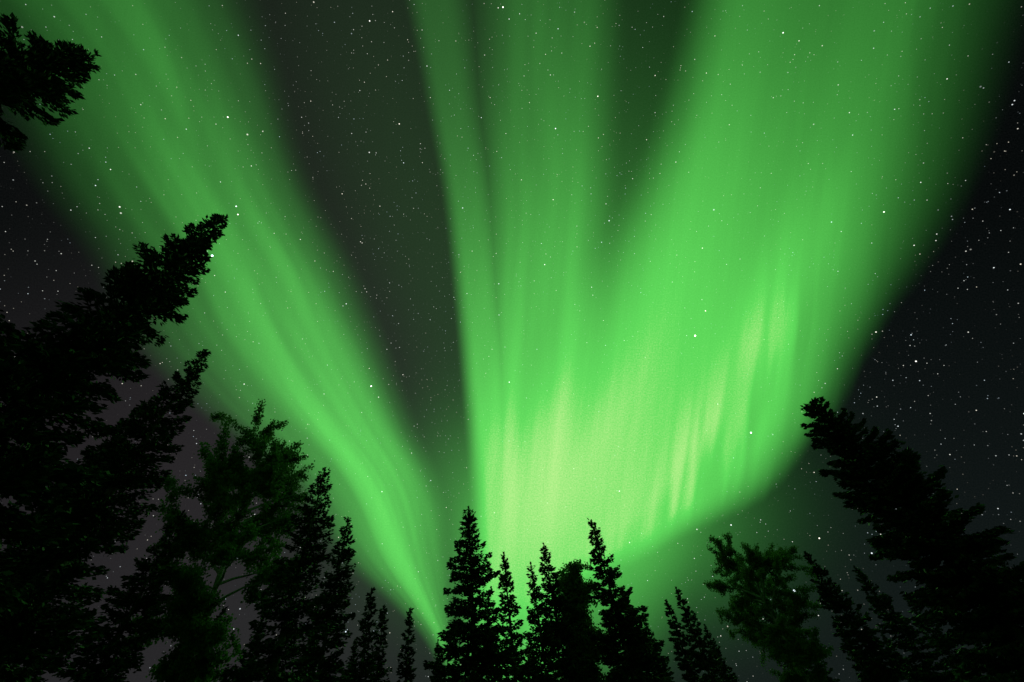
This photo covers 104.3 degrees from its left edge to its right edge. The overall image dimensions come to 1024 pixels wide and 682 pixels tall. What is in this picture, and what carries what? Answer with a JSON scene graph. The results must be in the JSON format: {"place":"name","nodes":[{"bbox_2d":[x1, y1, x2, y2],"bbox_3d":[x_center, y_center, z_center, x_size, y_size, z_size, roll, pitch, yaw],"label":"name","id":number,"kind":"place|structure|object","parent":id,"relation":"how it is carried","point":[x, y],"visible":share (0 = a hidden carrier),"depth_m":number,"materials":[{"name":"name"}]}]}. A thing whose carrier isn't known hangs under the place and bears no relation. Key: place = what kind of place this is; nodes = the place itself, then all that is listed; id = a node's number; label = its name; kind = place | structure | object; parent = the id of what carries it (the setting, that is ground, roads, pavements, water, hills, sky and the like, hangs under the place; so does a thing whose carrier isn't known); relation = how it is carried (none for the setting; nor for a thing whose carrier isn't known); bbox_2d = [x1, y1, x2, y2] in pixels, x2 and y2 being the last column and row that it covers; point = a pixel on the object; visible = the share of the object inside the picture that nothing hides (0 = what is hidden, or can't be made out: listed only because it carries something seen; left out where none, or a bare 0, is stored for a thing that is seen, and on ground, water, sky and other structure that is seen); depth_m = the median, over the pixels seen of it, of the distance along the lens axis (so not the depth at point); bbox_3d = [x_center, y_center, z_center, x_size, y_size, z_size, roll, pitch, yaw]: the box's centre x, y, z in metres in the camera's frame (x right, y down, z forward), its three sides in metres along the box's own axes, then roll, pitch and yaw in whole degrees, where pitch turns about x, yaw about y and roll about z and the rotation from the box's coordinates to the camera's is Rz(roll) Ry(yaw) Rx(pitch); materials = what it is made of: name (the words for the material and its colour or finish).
{"place":"outdoors","nodes":[
{"label":"outdoors","id":0,"kind":"place"},
{"bbox_2d":[0,0,1023,681],"label":"sky","id":1,"kind":"structure","parent":0,"point":[540,268],"materials":[{"name":"green"}]},
{"bbox_3d":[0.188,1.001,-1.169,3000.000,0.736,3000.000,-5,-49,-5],"label":"ground","id":2,"kind":"structure","parent":0,"visible":0},
{"bbox_2d":[0,499,22,549],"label":"spruce","id":3,"kind":"object","parent":2,"relation":"on","point":[19,504],"visible":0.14,"depth_m":14.14,"materials":[{"name":"black plant"}]},
{"bbox_2d":[0,12,101,152],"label":"spruce","id":4,"kind":"object","parent":2,"relation":"on","point":[25,74],"visible":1,"depth_m":8.31,"materials":[{"name":"black plant"}]},
{"bbox_2d":[0,438,125,681],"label":"spruce","id":5,"kind":"object","parent":2,"relation":"on","point":[18,550],"visible":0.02,"depth_m":10.02,"materials":[{"name":"black plant"}]},
{"bbox_2d":[0,399,151,656],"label":"spruce","id":6,"kind":"object","parent":2,"relation":"on","point":[9,551],"visible":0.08,"depth_m":9.70,"materials":[{"name":"black plant"}]},
{"bbox_2d":[0,349,211,681],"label":"spruce","id":7,"kind":"object","parent":2,"relation":"on","point":[100,524],"visible":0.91,"depth_m":8.06,"materials":[{"name":"black plant"}]},
{"bbox_2d":[37,510,188,681],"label":"spruce","id":8,"kind":"object","parent":2,"relation":"on","point":[103,651],"visible":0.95,"depth_m":11.84,"materials":[{"name":"black plant"}]},
{"bbox_2d":[0,213,227,615],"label":"spruce","id":9,"kind":"object","parent":2,"relation":"on","point":[60,367],"visible":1,"depth_m":6.68,"materials":[{"name":"black plant"}]},
{"bbox_2d":[195,606,227,681],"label":"spruce","id":10,"kind":"object","parent":2,"relation":"on","point":[223,610],"visible":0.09,"depth_m":25.68,"materials":[{"name":"black plant"}]},
{"bbox_2d":[116,399,317,681],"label":"birch","id":11,"kind":"object","parent":2,"relation":"on","point":[190,626],"visible":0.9,"depth_m":15.39,"materials":[{"name":"green plant"}]},
{"bbox_2d":[237,618,266,681],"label":"spruce","id":12,"kind":"object","parent":2,"relation":"on","point":[244,655],"visible":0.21,"depth_m":26.14,"materials":[{"name":"black plant"}]},
{"bbox_2d":[221,467,336,681],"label":"spruce","id":13,"kind":"object","parent":2,"relation":"on","point":[252,671],"visible":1,"depth_m":9.47,"materials":[{"name":"black plant"}]},
{"bbox_2d":[286,516,356,681],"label":"spruce","id":14,"kind":"object","parent":2,"relation":"on","point":[330,664],"visible":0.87,"depth_m":13.67,"materials":[{"name":"black plant"}]},
{"bbox_2d":[342,638,357,681],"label":"spruce","id":15,"kind":"object","parent":2,"relation":"on","point":[349,670],"visible":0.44,"depth_m":31.38,"materials":[{"name":"black plant"}]},
{"bbox_2d":[343,587,379,681],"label":"spruce","id":16,"kind":"object","parent":2,"relation":"on","point":[363,670],"visible":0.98,"depth_m":16.97,"materials":[{"name":"black plant"}]},
{"bbox_2d":[368,605,392,681],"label":"spruce","id":17,"kind":"object","parent":2,"relation":"on","point":[379,672],"visible":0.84,"depth_m":18.85,"materials":[{"name":"black plant"}]},
{"bbox_2d":[395,607,416,681],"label":"spruce","id":18,"kind":"object","parent":2,"relation":"on","point":[407,671],"visible":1,"depth_m":19.12,"materials":[{"name":"black plant"}]},
{"bbox_2d":[429,639,445,680],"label":"spruce","id":19,"kind":"object","parent":2,"relation":"on","point":[436,659],"visible":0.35,"depth_m":34.55,"materials":[{"name":"black plant"}]},
{"bbox_2d":[423,506,523,681],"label":"spruce","id":20,"kind":"object","parent":2,"relation":"on","point":[488,656],"visible":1,"depth_m":14.84,"materials":[{"name":"black plant"}]},
{"bbox_2d":[497,551,535,681],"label":"spruce","id":21,"kind":"object","parent":2,"relation":"on","point":[504,579],"visible":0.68,"depth_m":17.64,"materials":[{"name":"black plant"}]},
{"bbox_2d":[524,632,539,679],"bbox_3d":[2.318,30.866,32.183,3.988,12.356,3.974,15,-54,-21],"label":"spruce","id":22,"kind":"object","parent":2,"relation":"on","point":[529,656],"visible":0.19,"depth_m":35.34,"materials":[{"name":"black plant"}]},
{"bbox_2d":[523,561,568,681],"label":"spruce","id":23,"kind":"object","parent":2,"relation":"on","point":[541,637],"visible":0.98,"depth_m":16.32,"materials":[{"name":"black plant"}]},
{"bbox_2d":[538,543,600,681],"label":"spruce","id":24,"kind":"object","parent":2,"relation":"on","point":[571,671],"visible":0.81,"depth_m":16.95,"materials":[{"name":"black plant"}]},
{"bbox_2d":[553,559,611,681],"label":"birch","id":25,"kind":"object","parent":2,"relation":"on","point":[574,586],"visible":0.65,"depth_m":18.52,"materials":[{"name":"black plant"}]},
{"bbox_2d":[605,628,622,669],"bbox_3d":[10.319,31.866,34.733,4.028,12.362,3.902,34,-62,-31],"label":"spruce","id":26,"kind":"object","parent":2,"relation":"on","point":[610,666],"visible":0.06,"depth_m":37.04,"materials":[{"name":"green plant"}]},
{"bbox_2d":[585,518,672,681],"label":"spruce","id":27,"kind":"object","parent":2,"relation":"on","point":[631,661],"visible":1,"depth_m":17.23,"materials":[{"name":"black plant"}]},
{"bbox_2d":[620,585,667,677],"bbox_3d":[7.011,17.381,19.716,2.850,9.400,3.222,-8,-49,-3],"label":"spruce","id":28,"kind":"object","parent":2,"relation":"on","point":[655,675],"visible":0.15,"depth_m":20.31,"materials":[{"name":"black plant"}]},
{"bbox_2d":[644,621,674,681],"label":"spruce","id":29,"kind":"object","parent":2,"relation":"on","point":[658,670],"visible":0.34,"depth_m":37.19,"materials":[{"name":"black plant"}]},
{"bbox_2d":[664,599,707,681],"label":"spruce","id":30,"kind":"object","parent":2,"relation":"on","point":[690,675],"visible":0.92,"depth_m":23.16,"materials":[{"name":"black plant"}]},
{"bbox_2d":[673,586,727,681],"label":"spruce","id":31,"kind":"object","parent":2,"relation":"on","point":[704,662],"visible":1,"depth_m":21.52,"materials":[{"name":"black plant"}]},
{"bbox_2d":[703,624,738,681],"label":"spruce","id":32,"kind":"object","parent":2,"relation":"on","point":[724,670],"visible":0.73,"depth_m":41.66,"materials":[{"name":"black plant"}]},
{"bbox_2d":[703,531,834,681],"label":"birch","id":33,"kind":"object","parent":2,"relation":"on","point":[783,642],"visible":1,"depth_m":24.18,"materials":[{"name":"green plant"}]},
{"bbox_2d":[760,603,811,681],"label":"spruce","id":34,"kind":"object","parent":2,"relation":"on","point":[772,621],"visible":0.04,"depth_m":25.90,"materials":[{"name":"black plant"}]},
{"bbox_2d":[790,617,839,681],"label":"spruce","id":35,"kind":"object","parent":2,"relation":"on","point":[818,665],"visible":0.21,"depth_m":42.37,"materials":[{"name":"black plant"}]},
{"bbox_2d":[831,615,873,681],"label":"spruce","id":36,"kind":"object","parent":2,"relation":"on","point":[857,661],"visible":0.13,"depth_m":46.73,"materials":[{"name":"black plant"}]},
{"bbox_2d":[803,550,926,681],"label":"spruce","id":37,"kind":"object","parent":2,"relation":"on","point":[872,644],"visible":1,"depth_m":23.01,"materials":[{"name":"black plant"}]},
{"bbox_2d":[880,631,915,681],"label":"spruce","id":38,"kind":"object","parent":2,"relation":"on","point":[883,636],"visible":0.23,"depth_m":61.19,"materials":[{"name":"black plant"}]},
{"bbox_2d":[852,565,961,681],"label":"spruce","id":39,"kind":"object","parent":2,"relation":"on","point":[921,671],"visible":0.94,"depth_m":26.37,"materials":[{"name":"black plant"}]},
{"bbox_2d":[800,396,1023,681],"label":"conifer tree","id":40,"kind":"object","parent":2,"relation":"on","point":[919,530],"visible":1,"depth_m":15.76,"materials":[{"name":"plant"}]},
{"bbox_2d":[906,600,985,680],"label":"spruce","id":41,"kind":"object","parent":2,"relation":"on","point":[953,660],"visible":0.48,"depth_m":35.01,"materials":[{"name":"black plant"}]},
{"bbox_2d":[990,554,1022,581],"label":"spruce","id":42,"kind":"object","parent":2,"relation":"on","point":[1002,565],"visible":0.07,"depth_m":34.33,"materials":[{"name":"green plant"}]}
]}

